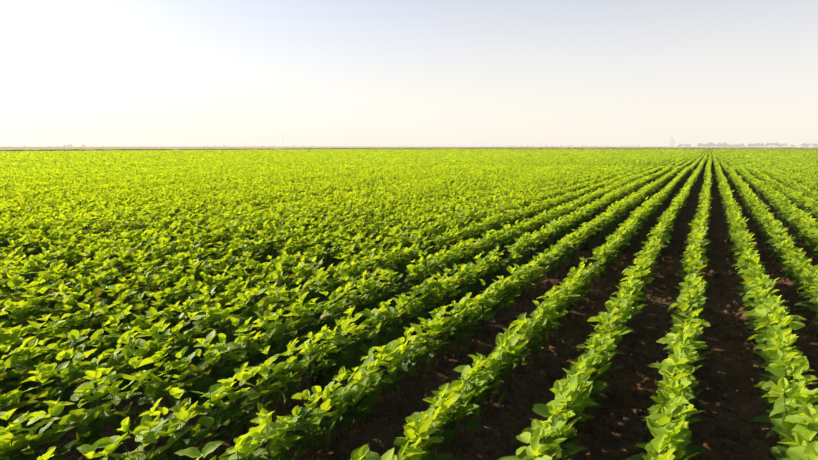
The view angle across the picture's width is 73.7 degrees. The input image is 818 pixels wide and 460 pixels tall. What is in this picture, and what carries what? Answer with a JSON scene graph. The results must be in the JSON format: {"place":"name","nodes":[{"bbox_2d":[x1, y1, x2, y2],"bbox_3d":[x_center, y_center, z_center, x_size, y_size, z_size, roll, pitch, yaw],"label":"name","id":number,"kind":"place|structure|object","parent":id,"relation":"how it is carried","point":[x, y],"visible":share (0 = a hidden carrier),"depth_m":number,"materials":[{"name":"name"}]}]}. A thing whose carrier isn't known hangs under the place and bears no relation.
{"place":"outdoors","nodes":[
{"label":"outdoors","id":0,"kind":"place"},
{"bbox_2d":[0,148,426,150],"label":"headland","id":1,"kind":"structure","parent":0,"point":[205,149],"depth_m":214.66,"materials":[{"name":"green plant"}]},
{"bbox_2d":[0,147,817,149],"bbox_3d":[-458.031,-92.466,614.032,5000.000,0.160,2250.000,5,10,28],"label":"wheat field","id":2,"kind":"structure","parent":0,"point":[55,148],"depth_m":813.66,"materials":[{"name":"green plant"}]},
{"bbox_2d":[0,0,817,146],"label":"sky","id":3,"kind":"structure","parent":0,"point":[108,73],"materials":[{"name":"white"}]},
{"bbox_2d":[2,149,817,459],"bbox_3d":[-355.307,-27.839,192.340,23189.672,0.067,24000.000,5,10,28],"label":"ground","id":4,"kind":"structure","parent":0,"point":[718,225],"depth_m":4.38,"materials":[{"name":"brown soil"}]},
{"bbox_2d":[0,164,817,240],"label":"crop plants","id":5,"kind":"object","parent":4,"relation":"on","point":[193,190],"visible":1,"depth_m":14.78,"materials":[{"name":"green plant"}]},
{"bbox_2d":[0,270,817,459],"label":"crop plants","id":6,"kind":"object","parent":4,"relation":"on","point":[780,357],"visible":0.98,"depth_m":3.03,"materials":[{"name":"green plant"}]},
{"bbox_2d":[0,206,817,336],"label":"crop plants","id":7,"kind":"object","parent":4,"relation":"on","point":[794,262],"visible":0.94,"depth_m":6.25,"materials":[{"name":"green plant"}]},
{"bbox_2d":[0,232,817,459],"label":"soil clods","id":8,"kind":"object","parent":4,"relation":"on","point":[760,445],"visible":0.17,"depth_m":3.37,"materials":[{"name":"brown soil"}]},
{"bbox_2d":[0,148,817,435],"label":"soy rows","id":9,"kind":"object","parent":4,"relation":"on","point":[354,355],"visible":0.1,"depth_m":4.71,"materials":[{"name":"green plant"}]},
{"bbox_2d":[0,148,817,171],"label":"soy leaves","id":10,"kind":"object","parent":9,"relation":"on","point":[759,158],"visible":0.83,"depth_m":59.96,"materials":[{"name":"green plant"}]},
{"bbox_2d":[0,209,817,459],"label":"soy stems","id":11,"kind":"object","parent":4,"relation":"on","point":[337,427],"visible":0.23,"depth_m":3.67,"materials":[{"name":"green plant"}]},
{"bbox_2d":[48,245,812,459],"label":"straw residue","id":12,"kind":"object","parent":4,"relation":"on","point":[518,385],"visible":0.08,"depth_m":3.36},
{"bbox_2d":[668,137,674,146],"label":"grain elevator","id":13,"kind":"object","parent":4,"relation":"on","point":[672,142],"visible":1,"depth_m":2451.00,"materials":[{"name":"grey concrete"}]}
]}

